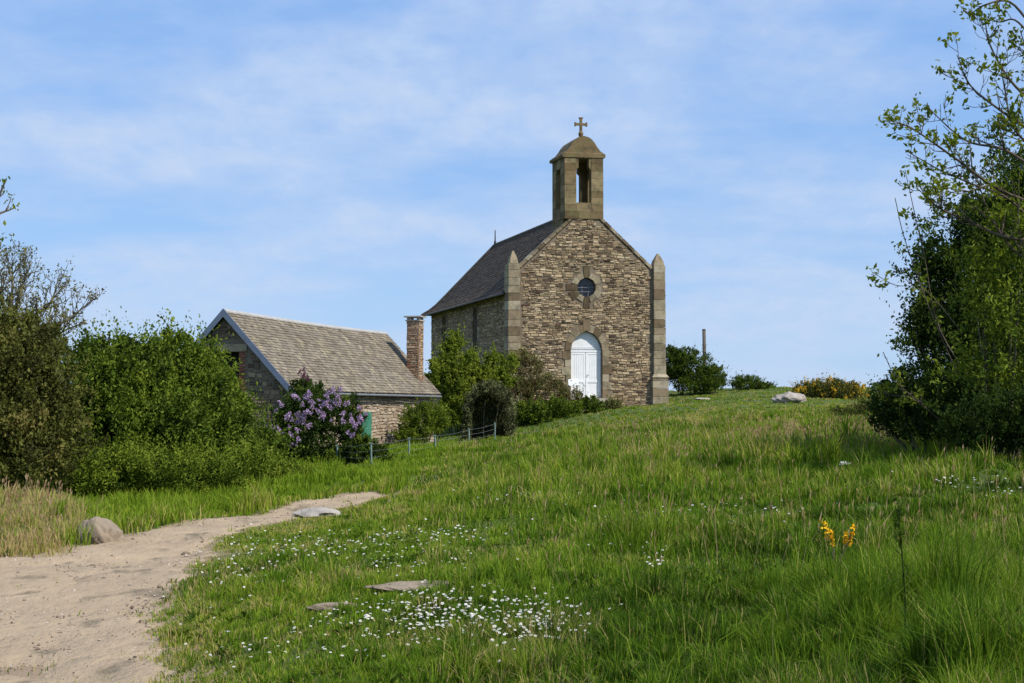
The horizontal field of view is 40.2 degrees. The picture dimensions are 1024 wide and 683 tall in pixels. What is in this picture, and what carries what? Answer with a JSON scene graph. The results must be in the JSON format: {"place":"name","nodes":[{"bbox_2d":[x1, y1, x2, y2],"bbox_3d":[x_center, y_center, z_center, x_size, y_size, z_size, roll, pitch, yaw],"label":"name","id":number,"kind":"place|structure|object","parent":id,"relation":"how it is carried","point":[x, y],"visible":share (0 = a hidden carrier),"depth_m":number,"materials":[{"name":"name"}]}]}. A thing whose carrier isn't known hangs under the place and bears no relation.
{"place":"outdoors","nodes":[
{"label":"outdoors","id":0,"kind":"place"},
{"bbox_2d":[0,492,383,682],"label":"path","id":1,"kind":"structure","parent":0,"point":[109,592],"depth_m":11.60,"materials":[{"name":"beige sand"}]},
{"bbox_2d":[0,386,1023,682],"bbox_3d":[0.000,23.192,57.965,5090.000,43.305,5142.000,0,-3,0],"label":"ground","id":2,"kind":"structure","parent":0,"point":[22,672],"depth_m":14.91,"materials":[{"name":"green plant"}]},
{"bbox_2d":[0,176,19,241],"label":"tree","id":3,"kind":"object","parent":2,"relation":"on","point":[1,190],"visible":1,"depth_m":12.41,"materials":[{"name":"green plant"}]},
{"bbox_2d":[0,233,105,485],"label":"tree","id":4,"kind":"object","parent":2,"relation":"on","point":[19,293],"visible":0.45,"depth_m":25.81,"materials":[{"name":"brown plant"}]},
{"bbox_2d":[0,289,108,492],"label":"shrub","id":5,"kind":"object","parent":2,"relation":"on","point":[39,403],"visible":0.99,"depth_m":22.24,"materials":[{"name":"green plant"}]},
{"bbox_2d":[76,516,123,543],"bbox_3d":[-4.862,2.307,16.491,0.569,0.490,0.736,0,-3,0],"label":"boulder","id":6,"kind":"object","parent":2,"relation":"on","point":[105,530],"visible":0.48,"depth_m":16.26,"materials":[{"name":"beige stone"}]},
{"bbox_2d":[35,306,230,492],"bbox_3d":[-7.264,1.108,26.650,4.013,3.764,4.071,0,-3,0],"label":"shrub","id":7,"kind":"object","parent":2,"relation":"on","point":[122,370],"visible":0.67,"depth_m":26.04,"materials":[{"name":"green plant"}]},
{"bbox_2d":[31,428,322,497],"bbox_3d":[-5.605,2.434,28.487,3.369,1.434,11.081,-1,-3,14],"label":"weed thicket","id":8,"kind":"object","parent":2,"relation":"on","point":[132,467],"visible":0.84,"depth_m":24.64,"materials":[{"name":"green plant"}]},
{"bbox_2d":[129,307,280,487],"bbox_3d":[-6.578,1.186,28.245,3.076,3.809,4.606,2,-3,-37],"label":"shrub","id":9,"kind":"object","parent":2,"relation":"on","point":[208,374],"visible":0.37,"depth_m":27.83,"materials":[{"name":"green plant"}]},
{"bbox_2d":[182,320,308,480],"bbox_3d":[-6.086,1.450,31.701,2.645,3.719,6.416,0,-3,0],"label":"shrub","id":10,"kind":"object","parent":2,"relation":"on","point":[278,439],"visible":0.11,"depth_m":30.45,"materials":[{"name":"green plant"}]},
{"bbox_2d":[256,367,368,461],"bbox_3d":[-5.548,2.103,39.504,3.167,2.780,3.024,0,-3,0],"label":"lilac bush","id":11,"kind":"object","parent":2,"relation":"on","point":[306,401],"visible":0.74,"depth_m":39.17,"materials":[{"name":"purple plant"}]},
{"bbox_2d":[292,507,339,517],"bbox_3d":[-2.846,2.494,20.337,0.702,0.166,0.884,1,-3,-23],"label":"rock","id":12,"kind":"object","parent":2,"relation":"on","point":[317,511],"visible":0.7,"depth_m":20.07,"materials":[{"name":"stone"}]},
{"bbox_2d":[197,308,441,450],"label":"cottage","id":13,"kind":"structure","parent":2,"relation":"on","point":[381,374],"depth_m":47.79,"materials":[{"name":"stone"}]},
{"bbox_2d":[218,353,239,380],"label":"window","id":14,"kind":"structure","parent":13,"relation":"in","point":[235,355],"depth_m":43.31,"materials":[{"name":"black glass"}]},
{"bbox_2d":[306,602,356,612],"bbox_3d":[-1.130,1.720,9.034,0.394,0.080,0.129,0,-3,0],"label":"rock","id":15,"kind":"object","parent":2,"relation":"on","point":[320,606],"visible":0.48,"depth_m":8.99,"materials":[{"name":"beige stone"}]},
{"bbox_2d":[320,434,396,465],"bbox_3d":[-4.145,3.004,38.451,2.138,0.981,1.527,0,-3,0],"label":"leafy plant","id":16,"kind":"object","parent":2,"relation":"on","point":[357,454],"visible":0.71,"depth_m":38.19,"materials":[{"name":"green plant"}]},
{"bbox_2d":[364,580,455,591],"bbox_3d":[-0.585,1.657,9.412,0.823,0.088,0.212,0,-3,-6],"label":"rock","id":17,"kind":"object","parent":2,"relation":"on","point":[400,586],"visible":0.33,"depth_m":9.36,"materials":[{"name":"beige stone"}]},
{"bbox_2d":[336,423,495,464],"bbox_3d":[-2.520,3.207,42.868,1.517,1.332,11.801,-1,-3,19],"label":"wire fence","id":18,"kind":"object","parent":2,"relation":"on","point":[408,439],"visible":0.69,"depth_m":39.88,"materials":[{"name":"grey metal"}]},
{"bbox_2d":[388,394,455,444],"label":"shrub","id":19,"kind":"object","parent":2,"relation":"on","point":[434,419],"visible":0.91,"depth_m":49.63,"materials":[{"name":"green plant"}]},
{"bbox_2d":[423,321,521,433],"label":"shrub","id":20,"kind":"object","parent":2,"relation":"on","point":[451,374],"visible":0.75,"depth_m":57.92,"materials":[{"name":"green plant"}]},
{"bbox_2d":[458,377,518,442],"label":"topiary","id":21,"kind":"object","parent":2,"relation":"on","point":[486,395],"visible":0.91,"depth_m":51.23,"materials":[{"name":"green plant"}]},
{"bbox_2d":[421,117,668,411],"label":"chapel","id":22,"kind":"structure","parent":2,"relation":"on","point":[572,289],"depth_m":66.34,"materials":[{"name":"stone"}]},
{"bbox_2d":[577,279,593,296],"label":"round window","id":23,"kind":"structure","parent":22,"relation":"in","point":[585,287],"depth_m":66.42,"materials":[{"name":"blue glass"}]},
{"bbox_2d":[571,332,600,397],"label":"door","id":24,"kind":"structure","parent":22,"relation":"in","point":[585,349],"depth_m":66.21,"materials":[{"name":"white paint"}]},
{"bbox_2d":[508,345,588,408],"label":"shrub","id":25,"kind":"object","parent":2,"relation":"on","point":[526,387],"visible":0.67,"depth_m":60.13,"materials":[{"name":"green plant"}]},
{"bbox_2d":[505,393,605,424],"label":"shrub","id":26,"kind":"object","parent":2,"relation":"on","point":[541,411],"visible":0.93,"depth_m":57.95,"materials":[{"name":"green plant"}]},
{"bbox_2d":[568,378,578,393],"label":"notice board","id":27,"kind":"object","parent":2,"relation":"on","point":[573,382],"visible":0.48,"depth_m":64.78,"materials":[{"name":"white paint"}]},
{"bbox_2d":[180,471,1012,666],"bbox_3d":[-0.469,1.741,13.406,9.556,0.842,11.550,-2,-3,36],"label":"daisy carpet","id":28,"kind":"object","parent":2,"relation":"on","point":[482,608],"visible":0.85,"depth_m":7.98,"materials":[{"name":"white plant"}]},
{"bbox_2d":[186,487,1023,682],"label":"long grass","id":29,"kind":"structure","parent":2,"relation":"on","point":[755,650],"depth_m":6.28,"materials":[{"name":"green plant"}]},
{"bbox_2d":[600,393,624,409],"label":"shrub","id":30,"kind":"object","parent":2,"relation":"on","point":[612,403],"visible":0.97,"depth_m":62.26,"materials":[{"name":"green plant"}]},
{"bbox_2d":[666,342,731,393],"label":"shrub","id":31,"kind":"object","parent":2,"relation":"on","point":[710,376],"visible":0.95,"depth_m":75.19,"materials":[{"name":"green plant"}]},
{"bbox_2d":[702,329,706,365],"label":"wooden pole","id":32,"kind":"object","parent":2,"relation":"on","point":[704,337],"visible":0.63,"depth_m":85.01,"materials":[{"name":"grey wood"}]},
{"bbox_2d":[727,370,777,390],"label":"shrub","id":33,"kind":"object","parent":2,"relation":"on","point":[741,381],"visible":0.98,"depth_m":77.73,"materials":[{"name":"green plant"}]},
{"bbox_2d":[771,391,806,403],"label":"boulder","id":34,"kind":"object","parent":2,"relation":"on","point":[789,396],"visible":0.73,"depth_m":59.57,"materials":[{"name":"stone"}]},
{"bbox_2d":[788,369,871,398],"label":"gorse bush","id":35,"kind":"object","parent":2,"relation":"on","point":[831,387],"visible":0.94,"depth_m":65.27,"materials":[{"name":"green plant"}]},
{"bbox_2d":[819,520,856,563],"bbox_3d":[2.137,1.341,9.206,0.240,0.339,0.113,0,-3,0],"label":"yellow flower","id":36,"kind":"object","parent":2,"relation":"on","point":[846,537],"visible":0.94,"depth_m":9.20,"materials":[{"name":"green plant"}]},
{"bbox_2d":[824,390,911,417],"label":"shrub","id":37,"kind":"object","parent":2,"relation":"on","point":[860,406],"visible":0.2,"depth_m":43.26,"materials":[{"name":"green plant"}]},
{"bbox_2d":[890,493,912,634],"bbox_3d":[1.563,0.962,5.647,0.081,0.708,0.077,-3,-4,43],"label":"weed stalk","id":38,"kind":"object","parent":2,"relation":"on","point":[898,512],"visible":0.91,"depth_m":5.65,"materials":[{"name":"green plant"}]},
{"bbox_2d":[860,342,1023,461],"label":"bramble bush","id":39,"kind":"object","parent":2,"relation":"on","point":[965,420],"visible":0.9,"depth_m":18.48,"materials":[{"name":"green plant"}]},
{"bbox_2d":[865,0,1023,420],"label":"tree","id":40,"kind":"object","parent":2,"relation":"on","point":[996,190],"visible":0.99,"depth_m":18.35,"materials":[{"name":"green plant"}]},
{"bbox_2d":[872,111,1023,448],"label":"hawthorn tree","id":41,"kind":"object","parent":2,"relation":"on","point":[918,313],"visible":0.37,"depth_m":21.21,"materials":[{"name":"green plant"}]},
{"bbox_2d":[927,173,1023,461],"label":"shrub","id":42,"kind":"object","parent":2,"relation":"on","point":[1009,283],"visible":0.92,"depth_m":18.52,"materials":[{"name":"green plant"}]},
{"bbox_2d":[0,406,1023,579],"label":"seed grass","id":43,"kind":"structure","parent":0,"point":[792,424],"depth_m":17.88,"materials":[{"name":"green plant"}]},
{"bbox_2d":[0,0,1023,390],"label":"sky","id":44,"kind":"structure","parent":0,"point":[344,163],"materials":[{"name":"blue"}]}
]}

